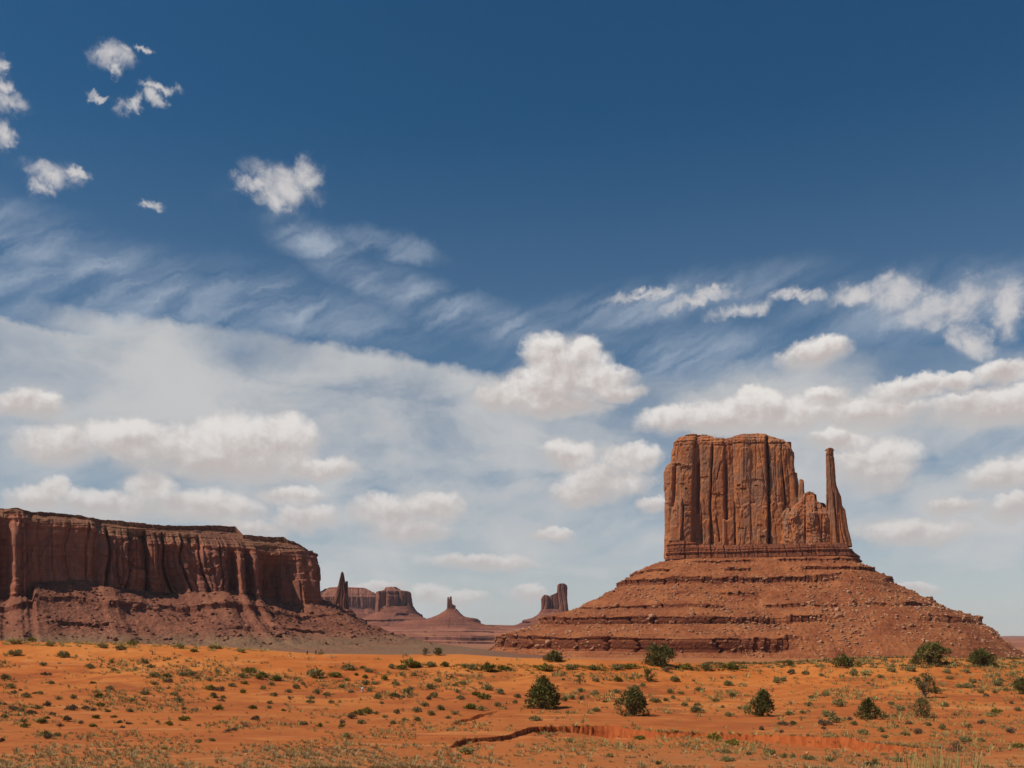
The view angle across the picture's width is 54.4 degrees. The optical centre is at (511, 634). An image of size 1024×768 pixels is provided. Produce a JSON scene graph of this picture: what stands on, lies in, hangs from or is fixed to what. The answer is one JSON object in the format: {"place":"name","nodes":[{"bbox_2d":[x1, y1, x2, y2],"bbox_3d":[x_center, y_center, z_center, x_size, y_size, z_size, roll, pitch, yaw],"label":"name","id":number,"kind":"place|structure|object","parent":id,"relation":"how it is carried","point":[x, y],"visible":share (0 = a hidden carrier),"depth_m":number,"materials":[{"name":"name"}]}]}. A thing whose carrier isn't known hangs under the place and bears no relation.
{"place":"outdoors","nodes":[
{"label":"outdoors","id":0,"kind":"place"},
{"bbox_2d":[0,625,1023,767],"bbox_3d":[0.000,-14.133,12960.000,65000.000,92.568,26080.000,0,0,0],"label":"ground","id":1,"kind":"structure","parent":0,"point":[526,731],"depth_m":219.03,"materials":[{"name":"orange sand"}]},
{"bbox_2d":[0,673,11,679],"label":"sagebrush","id":2,"kind":"object","parent":1,"relation":"on","point":[3,676],"visible":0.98,"depth_m":273.80,"materials":[{"name":"green plant"}]},
{"bbox_2d":[8,649,22,655],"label":"sagebrush","id":3,"kind":"object","parent":1,"relation":"on","point":[16,652],"visible":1,"depth_m":321.58,"materials":[{"name":"green plant"}]},
{"bbox_2d":[8,638,23,643],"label":"grass clump","id":4,"kind":"object","parent":1,"relation":"on","point":[14,641],"visible":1,"depth_m":339.26,"materials":[{"name":"green plant"}]},
{"bbox_2d":[43,732,52,738],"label":"dry shrub","id":5,"kind":"object","parent":1,"relation":"on","point":[45,736],"visible":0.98,"depth_m":123.71,"materials":[{"name":"plant"}]},
{"bbox_2d":[57,650,70,656],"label":"sagebrush","id":6,"kind":"object","parent":1,"relation":"on","point":[63,654],"visible":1,"depth_m":320.72,"materials":[{"name":"green plant"}]},
{"bbox_2d":[64,704,80,710],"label":"dry shrub","id":7,"kind":"object","parent":1,"relation":"on","point":[70,707],"visible":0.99,"depth_m":200.62,"materials":[{"name":"plant"}]},
{"bbox_2d":[115,644,125,649],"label":"sagebrush","id":8,"kind":"object","parent":1,"relation":"on","point":[121,647],"visible":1,"depth_m":332.98,"materials":[{"name":"green plant"}]},
{"bbox_2d":[127,639,138,644],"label":"green shrub","id":9,"kind":"object","parent":1,"relation":"on","point":[132,642],"visible":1,"depth_m":342.09,"materials":[{"name":"green plant"}]},
{"bbox_2d":[1,640,269,651],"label":"ridge scrub","id":10,"kind":"object","parent":1,"relation":"on","point":[114,643],"visible":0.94,"depth_m":341.03,"materials":[{"name":"green plant"}]},
{"bbox_2d":[149,671,159,676],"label":"sagebrush","id":11,"kind":"object","parent":1,"relation":"on","point":[154,674],"visible":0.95,"depth_m":286.11,"materials":[{"name":"green plant"}]},
{"bbox_2d":[178,716,191,720],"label":"green shrub","id":12,"kind":"object","parent":1,"relation":"on","point":[183,718],"visible":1,"depth_m":170.71,"materials":[{"name":"green plant"}]},
{"bbox_2d":[205,684,215,689],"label":"green shrub","id":13,"kind":"object","parent":1,"relation":"on","point":[210,687],"visible":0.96,"depth_m":258.77,"materials":[{"name":"green plant"}]},
{"bbox_2d":[208,644,222,648],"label":"grass clump","id":14,"kind":"object","parent":1,"relation":"on","point":[214,646],"visible":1,"depth_m":340.67,"materials":[{"name":"yellow plant"}]},
{"bbox_2d":[0,580,432,646],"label":"rubble","id":15,"kind":"object","parent":1,"relation":"on","point":[144,609],"visible":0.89,"depth_m":1146.16,"materials":[{"name":"brown stone"}]},
{"bbox_2d":[212,704,224,709],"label":"green shrub","id":16,"kind":"object","parent":1,"relation":"on","point":[218,707],"visible":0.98,"depth_m":202.91,"materials":[{"name":"green plant"}]},
{"bbox_2d":[241,666,256,672],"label":"green shrub","id":17,"kind":"object","parent":1,"relation":"on","point":[247,669],"visible":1,"depth_m":304.53,"materials":[{"name":"green plant"}]},
{"bbox_2d":[270,675,281,680],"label":"green shrub","id":18,"kind":"object","parent":1,"relation":"on","point":[274,677],"visible":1,"depth_m":291.40,"materials":[{"name":"green plant"}]},
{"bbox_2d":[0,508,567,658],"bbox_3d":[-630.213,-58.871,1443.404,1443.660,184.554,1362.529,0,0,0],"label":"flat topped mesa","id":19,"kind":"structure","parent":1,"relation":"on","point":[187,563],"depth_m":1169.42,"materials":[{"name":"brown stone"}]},
{"bbox_2d":[305,667,325,676],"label":"sagebrush","id":20,"kind":"object","parent":1,"relation":"on","point":[317,672],"visible":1,"depth_m":302.65,"materials":[{"name":"green plant"}]},
{"bbox_2d":[311,688,322,693],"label":"sagebrush","id":21,"kind":"object","parent":1,"relation":"on","point":[317,691],"visible":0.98,"depth_m":262.24,"materials":[{"name":"green plant"}]},
{"bbox_2d":[325,671,342,676],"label":"green shrub","id":22,"kind":"object","parent":1,"relation":"on","point":[334,674],"visible":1,"depth_m":304.57,"materials":[{"name":"green plant"}]},
{"bbox_2d":[339,662,356,669],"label":"sagebrush","id":23,"kind":"object","parent":1,"relation":"on","point":[347,666],"visible":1,"depth_m":316.83,"materials":[{"name":"green plant"}]},
{"bbox_2d":[321,587,375,617],"bbox_3d":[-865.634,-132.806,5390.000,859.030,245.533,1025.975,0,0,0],"label":"distant mesa","id":24,"kind":"structure","parent":1,"relation":"on","point":[362,602],"depth_m":5212.79,"materials":[{"name":"brown stone"}]},
{"bbox_2d":[333,572,366,623],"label":"rock spire","id":25,"kind":"object","parent":1,"relation":"on","point":[341,599],"visible":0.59,"depth_m":2302.63,"materials":[{"name":"brown stone"}]},
{"bbox_2d":[346,712,357,718],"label":"dry shrub","id":26,"kind":"object","parent":1,"relation":"on","point":[351,715],"visible":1,"depth_m":192.19,"materials":[{"name":"plant"}]},
{"bbox_2d":[360,706,373,712],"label":"green shrub","id":27,"kind":"object","parent":1,"relation":"on","point":[367,710],"visible":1,"depth_m":206.54,"materials":[{"name":"green plant"}]},
{"bbox_2d":[362,587,425,626],"bbox_3d":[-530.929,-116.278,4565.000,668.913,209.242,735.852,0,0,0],"label":"square butte","id":28,"kind":"object","parent":1,"relation":"on","point":[393,605],"visible":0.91,"depth_m":4493.99,"materials":[{"name":"brown stone"}]},
{"bbox_2d":[395,664,407,668],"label":"green shrub","id":29,"kind":"object","parent":1,"relation":"on","point":[401,666],"visible":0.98,"depth_m":317.33,"materials":[{"name":"green plant"}]},
{"bbox_2d":[401,687,413,693],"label":"sagebrush","id":30,"kind":"object","parent":1,"relation":"on","point":[407,690],"visible":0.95,"depth_m":264.45,"materials":[{"name":"green plant"}]},
{"bbox_2d":[399,657,417,666],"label":"green shrub","id":31,"kind":"object","parent":1,"relation":"on","point":[409,662],"visible":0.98,"depth_m":320.35,"materials":[{"name":"green plant"}]},
{"bbox_2d":[421,661,437,666],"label":"sagebrush","id":32,"kind":"object","parent":1,"relation":"on","point":[430,663],"visible":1,"depth_m":320.92,"materials":[{"name":"green plant"}]},
{"bbox_2d":[433,647,441,654],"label":"juniper tree","id":33,"kind":"object","parent":1,"relation":"on","point":[438,651],"visible":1,"depth_m":342.57,"materials":[{"name":"green plant"}]},
{"bbox_2d":[387,596,502,629],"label":"butte","id":34,"kind":"structure","parent":1,"relation":"on","point":[451,616],"depth_m":4085.60,"materials":[{"name":"brown stone"}]},
{"bbox_2d":[459,746,476,753],"bbox_3d":[-2.874,7.327,63.076,1.082,0.638,1.114,0,0,-29],"label":"grass clump","id":35,"kind":"object","parent":1,"relation":"on","point":[467,749],"visible":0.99,"depth_m":62.92,"materials":[{"name":"green plant"}]},
{"bbox_2d":[463,703,476,708],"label":"green shrub","id":36,"kind":"object","parent":1,"relation":"on","point":[469,706],"visible":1,"depth_m":219.61,"materials":[{"name":"green plant"}]},
{"bbox_2d":[476,692,490,699],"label":"green shrub","id":37,"kind":"object","parent":1,"relation":"on","point":[484,696],"visible":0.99,"depth_m":248.94,"materials":[{"name":"green plant"}]},
{"bbox_2d":[481,684,493,689],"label":"sagebrush","id":38,"kind":"object","parent":1,"relation":"on","point":[487,687],"visible":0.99,"depth_m":272.51,"materials":[{"name":"green plant"}]},
{"bbox_2d":[479,661,496,670],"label":"green shrub","id":39,"kind":"object","parent":1,"relation":"on","point":[487,666],"visible":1,"depth_m":317.71,"materials":[{"name":"green plant"}]},
{"bbox_2d":[497,665,510,669],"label":"green shrub","id":40,"kind":"object","parent":1,"relation":"on","point":[503,667],"visible":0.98,"depth_m":321.74,"materials":[{"name":"green plant"}]},
{"bbox_2d":[0,644,1023,762],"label":"ground cover","id":41,"kind":"object","parent":1,"relation":"on","point":[387,695],"visible":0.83,"depth_m":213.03,"materials":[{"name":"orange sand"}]},
{"bbox_2d":[0,739,1023,767],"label":"dry grass","id":42,"kind":"structure","parent":1,"relation":"on","point":[304,753],"depth_m":57.09,"materials":[{"name":"plant"}]},
{"bbox_2d":[502,583,568,628],"bbox_3d":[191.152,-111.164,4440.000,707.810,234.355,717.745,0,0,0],"label":"castle butte","id":43,"kind":"object","parent":1,"relation":"on","point":[555,603],"visible":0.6,"depth_m":4394.95,"materials":[{"name":"brown stone"}]},
{"bbox_2d":[528,715,542,720],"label":"sagebrush","id":44,"kind":"object","parent":1,"relation":"on","point":[535,718],"visible":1,"depth_m":191.49,"materials":[{"name":"green plant"}]},
{"bbox_2d":[523,674,561,709],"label":"juniper tree","id":45,"kind":"object","parent":1,"relation":"on","point":[543,693],"visible":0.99,"depth_m":227.31,"materials":[{"name":"green plant"}]},
{"bbox_2d":[532,662,553,670],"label":"green shrub","id":46,"kind":"object","parent":1,"relation":"on","point":[544,666],"visible":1,"depth_m":322.41,"materials":[{"name":"green plant"}]},
{"bbox_2d":[543,650,562,660],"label":"juniper tree","id":47,"kind":"object","parent":1,"relation":"on","point":[555,656],"visible":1,"depth_m":339.25,"materials":[{"name":"green plant"}]},
{"bbox_2d":[565,664,577,669],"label":"sagebrush","id":48,"kind":"object","parent":1,"relation":"on","point":[569,666],"visible":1,"depth_m":325.42,"materials":[{"name":"green plant"}]},
{"bbox_2d":[574,674,585,683],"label":"juniper tree","id":49,"kind":"object","parent":1,"relation":"on","point":[579,679],"visible":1,"depth_m":296.00,"materials":[{"name":"green plant"}]},
{"bbox_2d":[585,664,599,669],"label":"green shrub","id":50,"kind":"object","parent":1,"relation":"on","point":[592,667],"visible":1,"depth_m":326.02,"materials":[{"name":"green plant"}]},
{"bbox_2d":[177,655,1021,756],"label":"stones","id":51,"kind":"object","parent":1,"relation":"on","point":[447,728],"visible":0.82,"depth_m":214.94,"materials":[{"name":"brown stone"}]},
{"bbox_2d":[451,662,748,671],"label":"ridge scrub","id":52,"kind":"object","parent":1,"relation":"on","point":[604,668],"visible":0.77,"depth_m":329.49,"materials":[{"name":"green plant"}]},
{"bbox_2d":[611,663,623,669],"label":"sagebrush","id":53,"kind":"object","parent":1,"relation":"on","point":[616,667],"visible":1,"depth_m":326.97,"materials":[{"name":"green plant"}]},
{"bbox_2d":[623,663,638,668],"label":"green shrub","id":54,"kind":"object","parent":1,"relation":"on","point":[628,665],"visible":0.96,"depth_m":329.80,"materials":[{"name":"green plant"}]},
{"bbox_2d":[613,687,649,715],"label":"juniper tree","id":55,"kind":"object","parent":1,"relation":"on","point":[639,704],"visible":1,"depth_m":207.91,"materials":[{"name":"green plant"}]},
{"bbox_2d":[633,735,645,739],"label":"green shrub","id":56,"kind":"object","parent":1,"relation":"on","point":[639,737],"visible":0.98,"depth_m":137.89,"materials":[{"name":"green plant"}]},
{"bbox_2d":[637,669,657,680],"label":"juniper tree","id":57,"kind":"object","parent":1,"relation":"on","point":[647,678],"visible":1,"depth_m":307.18,"materials":[{"name":"green plant"}]},
{"bbox_2d":[649,698,661,702],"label":"sagebrush","id":58,"kind":"object","parent":1,"relation":"on","point":[656,700],"visible":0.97,"depth_m":248.93,"materials":[{"name":"green plant"}]},
{"bbox_2d":[639,640,677,665],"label":"juniper tree","id":59,"kind":"object","parent":1,"relation":"on","point":[663,651],"visible":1,"depth_m":334.63,"materials":[{"name":"green plant"}]},
{"bbox_2d":[670,675,679,681],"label":"sagebrush","id":60,"kind":"object","parent":1,"relation":"on","point":[674,679],"visible":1,"depth_m":307.55,"materials":[{"name":"green plant"}]},
{"bbox_2d":[678,662,692,668],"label":"green shrub","id":61,"kind":"object","parent":1,"relation":"on","point":[686,666],"visible":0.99,"depth_m":331.46,"materials":[{"name":"green plant"}]},
{"bbox_2d":[689,705,704,712],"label":"sagebrush","id":62,"kind":"object","parent":1,"relation":"on","point":[694,708],"visible":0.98,"depth_m":221.10,"materials":[{"name":"green plant"}]},
{"bbox_2d":[701,662,712,669],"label":"sagebrush","id":63,"kind":"object","parent":1,"relation":"on","point":[704,666],"visible":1,"depth_m":331.10,"materials":[{"name":"green plant"}]},
{"bbox_2d":[705,732,721,740],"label":"green shrub","id":64,"kind":"object","parent":1,"relation":"on","point":[714,736],"visible":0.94,"depth_m":125.30,"materials":[{"name":"green plant"}]},
{"bbox_2d":[719,755,736,761],"bbox_3d":[11.452,6.618,53.018,0.822,0.423,0.789,0,0,-16],"label":"sagebrush","id":65,"kind":"object","parent":1,"relation":"on","point":[726,759],"visible":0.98,"depth_m":52.89,"materials":[{"name":"green plant"}]},
{"bbox_2d":[723,680,733,685],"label":"sagebrush","id":66,"kind":"object","parent":1,"relation":"on","point":[727,683],"visible":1,"depth_m":302.24,"materials":[{"name":"green plant"}]},
{"bbox_2d":[722,661,739,668],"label":"green shrub","id":67,"kind":"object","parent":1,"relation":"on","point":[731,665],"visible":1,"depth_m":333.12,"materials":[{"name":"green plant"}]},
{"bbox_2d":[725,738,739,745],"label":"green shrub","id":68,"kind":"object","parent":1,"relation":"on","point":[734,742],"visible":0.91,"depth_m":113.09,"materials":[{"name":"green plant"}]},
{"bbox_2d":[488,433,1023,658],"bbox_3d":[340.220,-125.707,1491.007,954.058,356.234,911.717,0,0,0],"label":"mitten butte","id":69,"kind":"object","parent":1,"relation":"on","point":[745,501],"visible":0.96,"depth_m":1369.78,"materials":[{"name":"brown stone"}]},
{"bbox_2d":[488,557,1023,658],"bbox_3d":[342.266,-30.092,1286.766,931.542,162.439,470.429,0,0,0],"label":"rubble","id":70,"kind":"object","parent":1,"relation":"on","point":[828,614],"visible":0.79,"depth_m":1284.54,"materials":[{"name":"brown stone"}]},
{"bbox_2d":[744,688,775,716],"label":"juniper tree","id":71,"kind":"object","parent":1,"relation":"on","point":[762,703],"visible":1,"depth_m":211.67,"materials":[{"name":"green plant"}]},
{"bbox_2d":[766,748,775,754],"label":"sagebrush","id":72,"kind":"object","parent":1,"relation":"on","point":[769,750],"visible":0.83,"depth_m":67.40,"materials":[{"name":"green plant"}]},
{"bbox_2d":[777,720,788,725],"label":"dry shrub","id":73,"kind":"object","parent":1,"relation":"on","point":[783,723],"visible":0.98,"depth_m":179.89,"materials":[{"name":"plant"}]},
{"bbox_2d":[781,659,794,665],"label":"juniper tree","id":74,"kind":"object","parent":1,"relation":"on","point":[789,662],"visible":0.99,"depth_m":336.37,"materials":[{"name":"green plant"}]},
{"bbox_2d":[800,754,815,759],"bbox_3d":[18.552,7.674,62.502,0.890,0.472,0.925,0,0,-9],"label":"sagebrush","id":75,"kind":"object","parent":1,"relation":"on","point":[807,757],"visible":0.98,"depth_m":62.30,"materials":[{"name":"green plant"}]},
{"bbox_2d":[817,718,834,725],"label":"dry shrub","id":76,"kind":"object","parent":1,"relation":"on","point":[824,722],"visible":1,"depth_m":180.49,"materials":[{"name":"plant"}]},
{"bbox_2d":[820,709,836,716],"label":"sagebrush","id":77,"kind":"object","parent":1,"relation":"on","point":[825,713],"visible":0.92,"depth_m":205.43,"materials":[{"name":"green plant"}]},
{"bbox_2d":[825,755,836,761],"bbox_3d":[19.537,7.599,60.981,0.800,0.506,0.834,0,0,11],"label":"sagebrush","id":78,"kind":"object","parent":1,"relation":"on","point":[829,759],"visible":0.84,"depth_m":60.86,"materials":[{"name":"green plant"}]},
{"bbox_2d":[827,714,846,722],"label":"sagebrush","id":79,"kind":"object","parent":1,"relation":"on","point":[834,718],"visible":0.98,"depth_m":188.63,"materials":[{"name":"green plant"}]},
{"bbox_2d":[831,698,847,706],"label":"sagebrush","id":80,"kind":"object","parent":1,"relation":"on","point":[839,702],"visible":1,"depth_m":236.32,"materials":[{"name":"green plant"}]},
{"bbox_2d":[831,652,859,666],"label":"juniper tree","id":81,"kind":"object","parent":1,"relation":"on","point":[843,660],"visible":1,"depth_m":327.72,"materials":[{"name":"green plant"}]},
{"bbox_2d":[848,668,858,674],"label":"sagebrush","id":82,"kind":"object","parent":1,"relation":"on","point":[853,671],"visible":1,"depth_m":311.08,"materials":[{"name":"green plant"}]},
{"bbox_2d":[857,728,868,734],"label":"sagebrush","id":83,"kind":"object","parent":1,"relation":"on","point":[863,731],"visible":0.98,"depth_m":152.81,"materials":[{"name":"green plant"}]},
{"bbox_2d":[707,655,1023,668],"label":"ridge scrub","id":84,"kind":"object","parent":1,"relation":"on","point":[828,660],"visible":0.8,"depth_m":337.80,"materials":[{"name":"green plant"}]},
{"bbox_2d":[853,697,888,719],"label":"juniper tree","id":85,"kind":"object","parent":1,"relation":"on","point":[867,705],"visible":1,"depth_m":192.00,"materials":[{"name":"green plant"}]},
{"bbox_2d":[863,757,882,766],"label":"sagebrush","id":86,"kind":"object","parent":1,"relation":"on","point":[874,761],"visible":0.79,"depth_m":46.92,"materials":[{"name":"green plant"}]},
{"bbox_2d":[895,705,904,709],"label":"sagebrush","id":87,"kind":"object","parent":1,"relation":"on","point":[899,707],"visible":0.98,"depth_m":220.93,"materials":[{"name":"green plant"}]},
{"bbox_2d":[903,665,916,670],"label":"sagebrush","id":88,"kind":"object","parent":1,"relation":"on","point":[910,668],"visible":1,"depth_m":318.19,"materials":[{"name":"green plant"}]},
{"bbox_2d":[910,653,924,663],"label":"juniper tree","id":89,"kind":"object","parent":1,"relation":"on","point":[915,658],"visible":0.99,"depth_m":329.88,"materials":[{"name":"green plant"}]},
{"bbox_2d":[913,697,931,717],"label":"juniper tree","id":90,"kind":"object","parent":1,"relation":"on","point":[921,708],"visible":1,"depth_m":197.02,"materials":[{"name":"green plant"}]},
{"bbox_2d":[908,671,937,697],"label":"juniper tree","id":91,"kind":"object","parent":1,"relation":"on","point":[923,687],"visible":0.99,"depth_m":256.21,"materials":[{"name":"green plant"}]},
{"bbox_2d":[914,640,953,663],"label":"juniper tree","id":92,"kind":"object","parent":1,"relation":"on","point":[937,649],"visible":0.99,"depth_m":329.12,"materials":[{"name":"green plant"}]},
{"bbox_2d":[932,685,942,693],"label":"juniper tree","id":93,"kind":"object","parent":1,"relation":"on","point":[937,690],"visible":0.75,"depth_m":268.00,"materials":[{"name":"green plant"}]},
{"bbox_2d":[948,740,961,751],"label":"desert shrub","id":94,"kind":"object","parent":1,"relation":"on","point":[954,746],"visible":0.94,"depth_m":76.96,"materials":[{"name":"brown plant"}]},
{"bbox_2d":[959,735,971,741],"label":"sagebrush","id":95,"kind":"object","parent":1,"relation":"on","point":[967,739],"visible":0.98,"depth_m":111.17,"materials":[{"name":"green plant"}]},
{"bbox_2d":[963,682,975,687],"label":"sagebrush","id":96,"kind":"object","parent":1,"relation":"on","point":[966,685],"visible":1,"depth_m":284.40,"materials":[{"name":"green plant"}]},
{"bbox_2d":[967,648,996,665],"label":"juniper tree","id":97,"kind":"object","parent":1,"relation":"on","point":[980,655],"visible":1,"depth_m":327.13,"materials":[{"name":"green plant"}]},
{"bbox_2d":[984,711,997,716],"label":"grass clump","id":98,"kind":"object","parent":1,"relation":"on","point":[991,714],"visible":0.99,"depth_m":204.95,"materials":[{"name":"beige plant"}]},
{"bbox_2d":[990,707,1002,712],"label":"green shrub","id":99,"kind":"object","parent":1,"relation":"on","point":[995,709],"visible":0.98,"depth_m":214.84,"materials":[{"name":"green plant"}]},
{"bbox_2d":[993,680,1003,685],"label":"sagebrush","id":100,"kind":"object","parent":1,"relation":"on","point":[1000,683],"visible":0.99,"depth_m":291.48,"materials":[{"name":"green plant"}]},
{"bbox_2d":[1005,727,1015,732],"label":"dry shrub","id":101,"kind":"object","parent":1,"relation":"on","point":[1009,730],"visible":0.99,"depth_m":144.30,"materials":[{"name":"plant"}]},
{"bbox_2d":[1011,677,1023,694],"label":"juniper tree","id":102,"kind":"object","parent":1,"relation":"on","point":[1020,688],"visible":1,"depth_m":268.21,"materials":[{"name":"green plant"}]},
{"bbox_2d":[1012,742,1023,747],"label":"green shrub","id":103,"kind":"object","parent":1,"relation":"on","point":[1018,745],"visible":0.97,"depth_m":90.46,"materials":[{"name":"green plant"}]},
{"bbox_2d":[0,0,1023,635],"label":"sky","id":104,"kind":"structure","parent":0,"point":[433,300],"materials":[{"name":"blue"}]},
{"bbox_2d":[886,743,986,767],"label":"dry grass","id":105,"kind":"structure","parent":0,"point":[934,765],"depth_m":40.20,"materials":[{"name":"beige plant"}]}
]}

